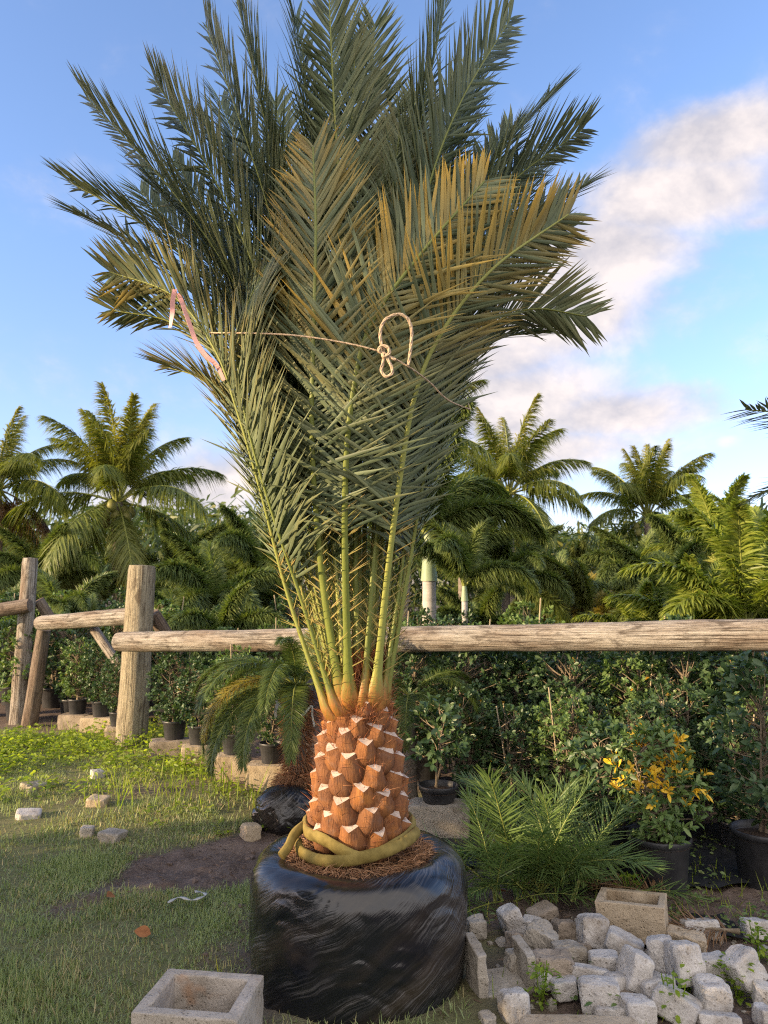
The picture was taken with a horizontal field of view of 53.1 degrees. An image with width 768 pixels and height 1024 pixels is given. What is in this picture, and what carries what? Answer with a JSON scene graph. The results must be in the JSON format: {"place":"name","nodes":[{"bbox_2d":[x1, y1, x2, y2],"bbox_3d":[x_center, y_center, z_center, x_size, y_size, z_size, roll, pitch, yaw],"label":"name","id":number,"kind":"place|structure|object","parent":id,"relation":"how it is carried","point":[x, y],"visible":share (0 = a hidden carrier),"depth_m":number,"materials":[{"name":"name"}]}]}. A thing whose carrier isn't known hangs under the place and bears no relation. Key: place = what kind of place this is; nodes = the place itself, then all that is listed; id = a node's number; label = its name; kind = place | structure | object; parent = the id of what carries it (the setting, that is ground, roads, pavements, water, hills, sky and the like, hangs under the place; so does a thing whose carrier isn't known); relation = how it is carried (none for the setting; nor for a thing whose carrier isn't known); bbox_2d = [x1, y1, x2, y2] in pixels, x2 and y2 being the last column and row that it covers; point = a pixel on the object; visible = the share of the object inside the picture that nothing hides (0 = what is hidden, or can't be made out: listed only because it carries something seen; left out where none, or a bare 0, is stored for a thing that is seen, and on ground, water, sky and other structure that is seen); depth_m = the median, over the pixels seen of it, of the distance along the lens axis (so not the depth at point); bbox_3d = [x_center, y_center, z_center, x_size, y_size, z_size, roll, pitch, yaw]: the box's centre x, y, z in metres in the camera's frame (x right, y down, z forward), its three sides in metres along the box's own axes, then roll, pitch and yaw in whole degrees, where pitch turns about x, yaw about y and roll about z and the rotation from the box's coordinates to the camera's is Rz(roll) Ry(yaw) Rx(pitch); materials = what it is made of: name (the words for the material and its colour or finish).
{"place":"outdoors","nodes":[
{"label":"outdoors","id":0,"kind":"place"},
{"bbox_2d":[0,727,265,854],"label":"lawn grass","id":1,"kind":"structure","parent":0,"point":[159,800],"depth_m":5.01,"materials":[{"name":"plant"}]},
{"bbox_2d":[1,712,317,810],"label":"tall grass","id":2,"kind":"structure","parent":0,"point":[126,785],"depth_m":5.55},
{"bbox_2d":[0,591,767,1023],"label":"ground","id":3,"kind":"structure","parent":0,"point":[198,869],"depth_m":3.74,"materials":[{"name":"plant"}]},
{"bbox_2d":[0,610,52,720],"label":"nursery shrub","id":4,"kind":"object","parent":3,"relation":"on","point":[8,624],"visible":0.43,"depth_m":8.50,"materials":[{"name":"plant"}]},
{"bbox_2d":[0,405,80,571],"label":"coconut palm","id":5,"kind":"object","parent":3,"relation":"on","point":[18,470],"visible":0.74,"depth_m":17.02,"materials":[{"name":"green plant"}]},
{"bbox_2d":[0,522,108,600],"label":"foxtail palm","id":6,"kind":"object","parent":3,"relation":"on","point":[10,572],"visible":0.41,"depth_m":15.62,"materials":[{"name":"green plant"}]},
{"bbox_2d":[33,611,81,707],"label":"nursery shrub","id":7,"kind":"object","parent":3,"relation":"on","point":[50,698],"visible":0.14,"depth_m":9.36,"materials":[{"name":"green plant"}]},
{"bbox_2d":[0,567,118,671],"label":"foxtail palm","id":8,"kind":"object","parent":3,"relation":"on","point":[78,601],"visible":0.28,"depth_m":11.04,"materials":[{"name":"green plant"}]},
{"bbox_2d":[45,610,101,713],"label":"nursery shrub","id":9,"kind":"object","parent":3,"relation":"on","point":[64,705],"visible":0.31,"depth_m":8.57,"materials":[{"name":"green plant"}]},
{"bbox_2d":[57,712,92,729],"bbox_3d":[-3.233,2.192,8.055,0.305,0.154,0.204,-1,-6,7],"label":"concrete block","id":10,"kind":"object","parent":3,"relation":"on","point":[70,719],"depth_m":7.96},
{"bbox_2d":[56,634,100,713],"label":"nursery shrub","id":11,"kind":"object","parent":10,"relation":"on","point":[77,704],"visible":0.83,"depth_m":8.07,"materials":[{"name":"plant"}]},
{"bbox_2d":[80,715,109,732],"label":"concrete block","id":12,"kind":"object","parent":3,"relation":"on","point":[87,721],"depth_m":7.78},
{"bbox_2d":[77,639,120,716],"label":"nursery shrub","id":13,"kind":"object","parent":12,"relation":"on","point":[99,709],"visible":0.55,"depth_m":7.86,"materials":[{"name":"green plant"}]},
{"bbox_2d":[104,725,115,746],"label":"concrete block","id":14,"kind":"object","parent":3,"relation":"on","point":[108,728],"depth_m":7.11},
{"bbox_2d":[98,651,120,726],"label":"nursery shrub","id":15,"kind":"object","parent":14,"relation":"on","point":[114,670],"visible":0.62,"depth_m":7.22,"materials":[{"name":"green plant"}]},
{"bbox_2d":[0,381,228,601],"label":"coconut palm","id":16,"kind":"object","parent":3,"relation":"on","point":[111,463],"visible":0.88,"depth_m":16.64,"materials":[{"name":"green plant"}]},
{"bbox_2d":[0,716,259,802],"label":"weeds","id":17,"kind":"object","parent":3,"relation":"on","point":[5,748],"visible":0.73,"depth_m":6.40,"materials":[{"name":"plant"}]},
{"bbox_2d":[104,517,230,594],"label":"foxtail palm","id":18,"kind":"object","parent":3,"relation":"on","point":[210,534],"visible":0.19,"depth_m":16.66,"materials":[{"name":"green plant"}]},
{"bbox_2d":[149,737,189,760],"bbox_3d":[-1.808,2.035,6.584,0.387,0.175,0.205,1,-6,-9],"label":"concrete block","id":19,"kind":"object","parent":3,"relation":"on","point":[155,744],"depth_m":6.49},
{"bbox_2d":[145,652,203,739],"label":"nursery shrub","id":20,"kind":"object","parent":19,"relation":"on","point":[174,725],"visible":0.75,"depth_m":6.58,"materials":[{"name":"green plant"}]},
{"bbox_2d":[131,968,263,1023],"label":"planter block","id":21,"kind":"object","parent":3,"relation":"on","point":[178,996],"depth_m":2.44,"materials":[{"name":"grey concrete"}]},
{"bbox_2d":[181,742,214,768],"bbox_3d":[-1.514,1.992,6.266,0.266,0.198,0.208,1,-6,-10],"label":"concrete block","id":22,"kind":"object","parent":3,"relation":"on","point":[196,749],"depth_m":6.17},
{"bbox_2d":[172,655,223,744],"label":"nursery shrub","id":23,"kind":"object","parent":22,"relation":"on","point":[198,667],"visible":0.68,"depth_m":6.29,"materials":[{"name":"green plant"}]},
{"bbox_2d":[150,527,291,613],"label":"foxtail palm","id":24,"kind":"object","parent":3,"relation":"on","point":[199,579],"visible":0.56,"depth_m":10.67,"materials":[{"name":"green plant"}]},
{"bbox_2d":[153,580,294,696],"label":"foxtail palm","id":25,"kind":"object","parent":3,"relation":"on","point":[189,619],"visible":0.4,"depth_m":8.82,"materials":[{"name":"green plant"}]},
{"bbox_2d":[214,752,251,782],"bbox_3d":[-1.158,1.956,5.899,0.268,0.197,0.206,0,-6,-3],"label":"concrete block","id":26,"kind":"object","parent":3,"relation":"on","point":[228,760],"depth_m":5.80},
{"bbox_2d":[205,644,262,755],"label":"nursery shrub","id":27,"kind":"object","parent":26,"relation":"on","point":[228,746],"visible":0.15,"depth_m":5.93,"materials":[{"name":"plant"}]},
{"bbox_2d":[0,847,480,1023],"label":"lawn grass","id":28,"kind":"structure","parent":3,"relation":"on","point":[12,989],"depth_m":3.26,"materials":[{"name":"plant"}]},
{"bbox_2d":[181,504,317,678],"bbox_3d":[-2.139,1.307,12.354,2.365,2.769,2.475,0,-6,0],"label":"foxtail palm","id":29,"kind":"object","parent":3,"relation":"on","point":[236,544],"visible":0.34,"depth_m":11.94,"materials":[{"name":"green plant"}]},
{"bbox_2d":[245,760,287,790],"bbox_3d":[-0.830,1.936,5.642,0.346,0.186,0.205,0,-6,3],"label":"concrete block","id":30,"kind":"object","parent":3,"relation":"on","point":[258,770],"depth_m":5.55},
{"bbox_2d":[248,657,298,763],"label":"nursery shrub","id":31,"kind":"object","parent":30,"relation":"on","point":[269,749],"visible":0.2,"depth_m":5.63,"materials":[{"name":"green plant"}]},
{"bbox_2d":[251,769,312,834],"bbox_3d":[-0.557,1.778,4.748,0.433,0.314,0.543,-1,-6,13],"label":"wrapped root ball","id":32,"kind":"object","parent":3,"relation":"on","point":[276,810],"visible":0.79,"depth_m":4.55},
{"bbox_2d":[191,619,400,785],"bbox_3d":[-0.578,1.329,4.960,1.383,1.253,1.376,0,-6,0],"label":"pygmy date palm","id":33,"kind":"object","parent":3,"relation":"on","point":[295,728],"visible":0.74,"depth_m":4.64,"materials":[{"name":"green plant"}]},
{"bbox_2d":[39,0,615,1023],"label":"date palm","id":34,"kind":"object","parent":3,"relation":"on","point":[401,224],"visible":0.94,"depth_m":2.88,"materials":[{"name":"green plant"}]},
{"bbox_2d":[209,313,470,409],"bbox_3d":[-0.190,-0.606,3.130,1.088,0.477,1.171,0,-6,0],"label":"twine","id":35,"kind":"object","parent":34,"relation":"attached to","point":[388,357],"visible":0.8,"depth_m":2.55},
{"bbox_2d":[278,811,420,867],"bbox_3d":[-0.095,1.251,2.978,0.474,0.122,0.464,-2,-6,23],"label":"lifting strap","id":36,"kind":"object","parent":34,"relation":"attached to","point":[347,856],"visible":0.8,"depth_m":2.81,"materials":[{"name":"fabric"}]},
{"bbox_2d":[0,558,767,748],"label":"wooden fence","id":37,"kind":"object","parent":3,"relation":"on","point":[137,641],"visible":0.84,"depth_m":6.50,"materials":[{"name":"brown wood"}]},
{"bbox_2d":[3,484,767,627],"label":"wood","id":38,"kind":"object","parent":3,"relation":"on","point":[566,540],"visible":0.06,"depth_m":25.82,"materials":[{"name":"green plant"}]},
{"bbox_2d":[317,667,483,799],"bbox_3d":[0.214,1.515,5.084,1.247,0.906,0.683,2,-6,-20],"label":"pygmy date palm","id":39,"kind":"object","parent":3,"relation":"on","point":[408,702],"visible":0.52,"depth_m":5.14,"materials":[{"name":"green plant"}]},
{"bbox_2d":[391,652,462,785],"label":"nursery shrub","id":40,"kind":"object","parent":3,"relation":"on","point":[424,773],"visible":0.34,"depth_m":5.71,"materials":[{"name":"green plant"}]},
{"bbox_2d":[305,396,550,683],"bbox_3d":[0.443,0.604,8.240,2.550,3.352,2.311,5,-7,-39],"label":"royal palm","id":41,"kind":"object","parent":3,"relation":"on","point":[457,508],"visible":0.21,"depth_m":8.12,"materials":[{"name":"green plant"}]},
{"bbox_2d":[402,379,496,620],"bbox_3d":[0.635,-0.239,16.181,4.080,6.650,3.905,5,-8,-42],"label":"coconut palm","id":42,"kind":"object","parent":3,"relation":"on","point":[475,448],"visible":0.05,"depth_m":15.40,"materials":[{"name":"green plant"}]},
{"bbox_2d":[442,830,476,865],"bbox_3d":[0.287,1.871,4.267,0.499,0.046,0.676,0,-6,0],"label":"ground cloth","id":43,"kind":"object","parent":3,"relation":"on","point":[456,842],"visible":0.07,"depth_m":4.38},
{"bbox_2d":[408,797,469,838],"bbox_3d":[0.327,1.824,4.570,0.367,0.196,0.206,-1,-6,6],"label":"concrete block","id":44,"kind":"object","parent":43,"relation":"on","point":[444,821],"depth_m":4.47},
{"bbox_2d":[405,692,475,804],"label":"potted shrub","id":45,"kind":"object","parent":44,"relation":"on","point":[436,791],"visible":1,"depth_m":4.58,"materials":[{"name":"green plant"}]},
{"bbox_2d":[398,499,533,601],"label":"foxtail palm","id":46,"kind":"object","parent":3,"relation":"on","point":[497,535],"visible":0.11,"depth_m":10.89,"materials":[{"name":"green plant"}]},
{"bbox_2d":[433,678,502,814],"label":"nursery shrub","id":47,"kind":"object","parent":3,"relation":"on","point":[469,765],"visible":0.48,"depth_m":4.96,"materials":[{"name":"green plant"}]},
{"bbox_2d":[398,516,541,622],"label":"royal palm","id":48,"kind":"object","parent":3,"relation":"on","point":[452,551],"visible":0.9,"depth_m":7.41,"materials":[{"name":"green plant"}]},
{"bbox_2d":[419,651,522,783],"bbox_3d":[0.647,1.458,5.687,0.781,1.130,0.812,1,-6,-13],"label":"nursery shrub","id":49,"kind":"object","parent":3,"relation":"on","point":[445,662],"visible":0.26,"depth_m":5.60,"materials":[{"name":"green plant"}]},
{"bbox_2d":[436,583,535,625],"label":"foxtail palm","id":50,"kind":"object","parent":3,"relation":"on","point":[488,608],"visible":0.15,"depth_m":8.67,"materials":[{"name":"green plant"}]},
{"bbox_2d":[465,932,536,997],"bbox_3d":[0.426,1.656,2.808,0.232,0.189,0.164,-2,1,-12],"label":"channel block","id":51,"kind":"object","parent":3,"relation":"on","point":[478,977],"depth_m":2.78,"materials":[{"name":"grey concrete"}]},
{"bbox_2d":[436,522,574,623],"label":"foxtail palm","id":52,"kind":"object","parent":3,"relation":"on","point":[547,580],"visible":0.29,"depth_m":10.97,"materials":[{"name":"green plant"}]},
{"bbox_2d":[496,903,525,933],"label":"concrete chunk","id":53,"kind":"object","parent":3,"relation":"on","point":[510,917],"visible":0.75,"depth_m":3.16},
{"bbox_2d":[472,702,554,823],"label":"nursery shrub","id":54,"kind":"object","parent":3,"relation":"on","point":[518,713],"visible":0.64,"depth_m":4.80,"materials":[{"name":"green plant"}]},
{"bbox_2d":[497,986,530,1023],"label":"concrete chunk","id":55,"kind":"object","parent":3,"relation":"on","point":[513,1004],"visible":0.9,"depth_m":2.58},
{"bbox_2d":[478,651,555,789],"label":"nursery shrub","id":56,"kind":"object","parent":3,"relation":"on","point":[516,659],"visible":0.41,"depth_m":5.59,"materials":[{"name":"green plant"}]},
{"bbox_2d":[451,392,594,604],"bbox_3d":[3.518,0.117,22.077,4.980,7.100,4.817,-4,-7,38],"label":"coconut palm","id":57,"kind":"object","parent":3,"relation":"on","point":[515,464],"visible":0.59,"depth_m":21.71,"materials":[{"name":"green plant"}]},
{"bbox_2d":[497,598,564,706],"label":"nursery shrub","id":58,"kind":"object","parent":3,"relation":"on","point":[517,618],"visible":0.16,"depth_m":7.34,"materials":[{"name":"plant"}]},
{"bbox_2d":[523,919,558,949],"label":"concrete chunk","id":59,"kind":"object","parent":3,"relation":"on","point":[540,933],"visible":0.66,"depth_m":3.00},
{"bbox_2d":[523,960,562,1010],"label":"weed","id":60,"kind":"object","parent":3,"relation":"on","point":[538,968],"visible":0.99,"depth_m":2.70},
{"bbox_2d":[532,948,574,976],"bbox_3d":[0.618,1.669,2.827,0.168,0.094,0.112,-5,-6,10],"label":"concrete chunk","id":61,"kind":"object","parent":3,"relation":"on","point":[561,961],"visible":0.5,"depth_m":2.79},
{"bbox_2d":[524,687,601,834],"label":"nursery shrub","id":62,"kind":"object","parent":3,"relation":"on","point":[561,720],"visible":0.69,"depth_m":4.57,"materials":[{"name":"plant"}]},
{"bbox_2d":[550,974,577,1002],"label":"concrete chunk","id":63,"kind":"object","parent":3,"relation":"on","point":[566,986],"visible":0.94,"depth_m":2.70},
{"bbox_2d":[423,762,713,918],"bbox_3d":[0.688,1.522,3.712,1.546,0.694,1.112,0,-6,0],"label":"seedling palm","id":64,"kind":"object","parent":3,"relation":"on","point":[539,855],"visible":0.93,"depth_m":3.63,"materials":[{"name":"green plant"}]},
{"bbox_2d":[525,651,613,790],"bbox_3d":[1.309,1.416,5.493,0.651,1.175,0.647,5,-7,-39],"label":"nursery shrub","id":65,"kind":"object","parent":3,"relation":"on","point":[571,665],"visible":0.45,"depth_m":5.45,"materials":[{"name":"green plant"}]},
{"bbox_2d":[519,1014,637,1023],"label":"concrete block","id":66,"kind":"object","parent":3,"relation":"on","point":[561,1019],"depth_m":2.43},
{"bbox_2d":[533,554,629,657],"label":"foxtail palm","id":67,"kind":"object","parent":3,"relation":"on","point":[578,578],"visible":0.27,"depth_m":11.23,"materials":[{"name":"green plant"}]},
{"bbox_2d":[551,692,628,802],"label":"nursery shrub","id":68,"kind":"object","parent":3,"relation":"on","point":[601,708],"visible":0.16,"depth_m":4.80,"materials":[{"name":"green plant"}]},
{"bbox_2d":[575,913,609,948],"bbox_3d":[0.834,1.687,3.079,0.126,0.136,0.123,4,-18,-5],"label":"concrete chunk","id":69,"kind":"object","parent":3,"relation":"on","point":[591,929],"visible":0.65,"depth_m":3.04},
{"bbox_2d":[578,974,619,1014],"bbox_3d":[0.745,1.671,2.661,0.144,0.109,0.115,-1,-16,8],"label":"concrete chunk","id":70,"kind":"object","parent":3,"relation":"on","point":[595,989],"visible":0.86,"depth_m":2.62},
{"bbox_2d":[560,714,645,875],"bbox_3d":[1.170,1.467,4.048,0.441,0.785,0.536,0,-6,-1],"label":"potted shrub","id":71,"kind":"object","parent":3,"relation":"on","point":[602,733],"visible":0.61,"depth_m":3.99,"materials":[{"name":"green plant"}]},
{"bbox_2d":[461,831,767,1009],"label":"weeds","id":72,"kind":"object","parent":3,"relation":"on","point":[679,913],"visible":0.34,"depth_m":3.46,"materials":[{"name":"green plant"}]},
{"bbox_2d":[571,577,658,669],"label":"broad leaved palm","id":73,"kind":"object","parent":3,"relation":"on","point":[644,587],"visible":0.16,"depth_m":9.39,"materials":[{"name":"green plant"}]},
{"bbox_2d":[578,525,666,608],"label":"foxtail palm","id":74,"kind":"object","parent":3,"relation":"on","point":[610,568],"visible":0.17,"depth_m":14.90,"materials":[{"name":"green plant"}]},
{"bbox_2d":[603,925,643,955],"bbox_3d":[0.932,1.691,2.987,0.146,0.094,0.115,17,-5,21],"label":"concrete chunk","id":75,"kind":"object","parent":3,"relation":"on","point":[617,938],"visible":0.62,"depth_m":2.96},
{"bbox_2d":[594,887,668,944],"bbox_3d":[1.034,1.682,3.198,0.278,0.156,0.178,-6,-8,24],"label":"hollow block","id":76,"kind":"object","parent":3,"relation":"on","point":[641,915],"depth_m":3.14,"materials":[{"name":"beige concrete"}]},
{"bbox_2d":[590,651,682,787],"bbox_3d":[1.756,1.432,5.362,0.596,1.117,0.586,4,-7,-38],"label":"nursery shrub","id":77,"kind":"object","parent":3,"relation":"on","point":[636,664],"visible":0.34,"depth_m":5.32,"materials":[{"name":"plant"}]},
{"bbox_2d":[618,992,657,1023],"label":"concrete chunk","id":78,"kind":"object","parent":3,"relation":"on","point":[640,1008],"visible":0.84,"depth_m":2.56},
{"bbox_2d":[581,438,717,566],"bbox_3d":[8.325,0.730,23.979,4.429,6.277,5.082,0,-6,0],"label":"coconut palm","id":79,"kind":"object","parent":3,"relation":"on","point":[636,491],"visible":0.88,"depth_m":23.69,"materials":[{"name":"green plant"}]},
{"bbox_2d":[597,537,709,621],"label":"foxtail palm","id":80,"kind":"object","parent":3,"relation":"on","point":[628,556],"visible":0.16,"depth_m":10.20,"materials":[{"name":"green plant"}]},
{"bbox_2d":[639,971,675,998],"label":"concrete chunk","id":81,"kind":"object","parent":3,"relation":"on","point":[647,986],"visible":0.3,"depth_m":2.67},
{"bbox_2d":[616,944,654,993],"bbox_3d":[0.898,1.642,2.754,0.085,0.132,0.120,23,-9,-7],"label":"concrete chunk","id":82,"kind":"object","parent":81,"relation":"on","point":[635,966],"visible":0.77,"depth_m":2.71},
{"bbox_2d":[646,934,671,973],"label":"concrete chunk","id":83,"kind":"object","parent":3,"relation":"on","point":[655,948],"visible":0.55,"depth_m":2.85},
{"bbox_2d":[603,550,732,657],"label":"broad leaved palm","id":84,"kind":"object","parent":3,"relation":"on","point":[654,607],"visible":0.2,"depth_m":8.55,"materials":[{"name":"green plant"}]},
{"bbox_2d":[622,512,716,590],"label":"foxtail palm","id":85,"kind":"object","parent":3,"relation":"on","point":[667,529],"visible":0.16,"depth_m":11.75,"materials":[{"name":"green plant"}]},
{"bbox_2d":[623,651,721,801],"bbox_3d":[2.002,1.425,5.257,0.716,1.110,0.695,0,-6,5],"label":"nursery shrub","id":86,"kind":"object","parent":3,"relation":"on","point":[687,674],"visible":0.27,"depth_m":5.23,"materials":[{"name":"green plant"}]},
{"bbox_2d":[650,981,702,1023],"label":"concrete chunk","id":87,"kind":"object","parent":3,"relation":"on","point":[686,1009],"visible":0.84,"depth_m":2.58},
{"bbox_2d":[663,939,705,987],"bbox_3d":[1.089,1.634,2.786,0.110,0.143,0.127,3,-20,-8],"label":"concrete chunk","id":88,"kind":"object","parent":3,"relation":"on","point":[677,953],"visible":0.76,"depth_m":2.75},
{"bbox_2d":[666,924,706,952],"bbox_3d":[1.200,1.711,3.058,0.161,0.090,0.104,4,-3,28],"label":"concrete chunk","id":89,"kind":"object","parent":3,"relation":"on","point":[674,932],"visible":0.53,"depth_m":3.04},
{"bbox_2d":[628,823,754,887],"bbox_3d":[2.179,1.851,4.206,1.944,0.067,1.050,0,-6,0],"label":"ground cloth","id":90,"kind":"object","parent":3,"relation":"on","point":[724,858],"visible":0.21,"depth_m":4.08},
{"bbox_2d":[601,698,692,825],"bbox_3d":[1.512,1.497,4.480,0.524,0.812,0.508,3,-7,-29],"label":"nursery shrub","id":91,"kind":"object","parent":90,"relation":"on","point":[631,709],"visible":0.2,"depth_m":4.46,"materials":[{"name":"green plant"}]},
{"bbox_2d":[603,716,713,897],"bbox_3d":[1.333,1.421,3.748,0.516,0.817,0.511,2,-6,-17],"label":"potted shrub","id":92,"kind":"object","parent":90,"relation":"on","point":[665,837],"visible":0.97,"depth_m":3.65,"materials":[{"name":"plant"}]},
{"bbox_2d":[629,673,716,829],"bbox_3d":[1.746,1.454,4.656,0.514,0.934,0.518,4,-7,-37],"label":"nursery shrub","id":93,"kind":"object","parent":90,"relation":"on","point":[669,704],"visible":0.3,"depth_m":4.64,"materials":[{"name":"green plant"}]},
{"bbox_2d":[686,707,767,850],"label":"nursery shrub","id":94,"kind":"object","parent":90,"relation":"on","point":[724,820],"visible":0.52,"depth_m":4.28,"materials":[{"name":"green plant"}]},
{"bbox_2d":[704,649,767,890],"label":"potted shrub","id":95,"kind":"object","parent":90,"relation":"on","point":[750,838],"visible":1,"depth_m":3.82,"materials":[{"name":"green plant"}]},
{"bbox_2d":[615,495,767,620],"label":"broad leaved palm","id":96,"kind":"object","parent":3,"relation":"on","point":[736,548],"visible":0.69,"depth_m":7.78,"materials":[{"name":"green plant"}]},
{"bbox_2d":[650,901,739,951],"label":"dry frond","id":97,"kind":"object","parent":3,"relation":"on","point":[726,930],"visible":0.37,"depth_m":3.13,"materials":[{"name":"brown plant"}]},
{"bbox_2d":[638,472,751,568],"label":"broad leaved palm","id":98,"kind":"object","parent":3,"relation":"on","point":[699,496],"visible":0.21,"depth_m":12.83,"materials":[{"name":"green plant"}]},
{"bbox_2d":[692,973,732,1011],"bbox_3d":[1.136,1.673,2.657,0.110,0.108,0.112,0,-7,-3],"label":"concrete chunk","id":99,"kind":"object","parent":3,"relation":"on","point":[712,992],"visible":0.85,"depth_m":2.61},
{"bbox_2d":[696,1009,742,1023],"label":"concrete chunk","id":100,"kind":"object","parent":3,"relation":"on","point":[705,1016],"visible":0.82,"depth_m":2.54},
{"bbox_2d":[673,493,767,614],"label":"broad leaved palm","id":101,"kind":"object","parent":3,"relation":"on","point":[761,521],"visible":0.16,"depth_m":8.85,"materials":[{"name":"green plant"}]},
{"bbox_2d":[683,651,767,786],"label":"nursery shrub","id":102,"kind":"object","parent":3,"relation":"on","point":[713,661],"visible":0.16,"depth_m":5.08,"materials":[{"name":"green plant"}]},
{"bbox_2d":[720,944,767,993],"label":"concrete chunk","id":103,"kind":"object","parent":3,"relation":"on","point":[741,956],"visible":0.93,"depth_m":2.73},
{"bbox_2d":[724,398,767,507],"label":"date palm","id":104,"kind":"object","parent":3,"relation":"on","point":[749,408],"visible":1,"depth_m":4.06,"materials":[{"name":"green plant"}]},
{"bbox_2d":[0,0,767,590],"label":"sky","id":105,"kind":"structure","parent":0,"point":[680,234],"materials":[{"name":"blue"}]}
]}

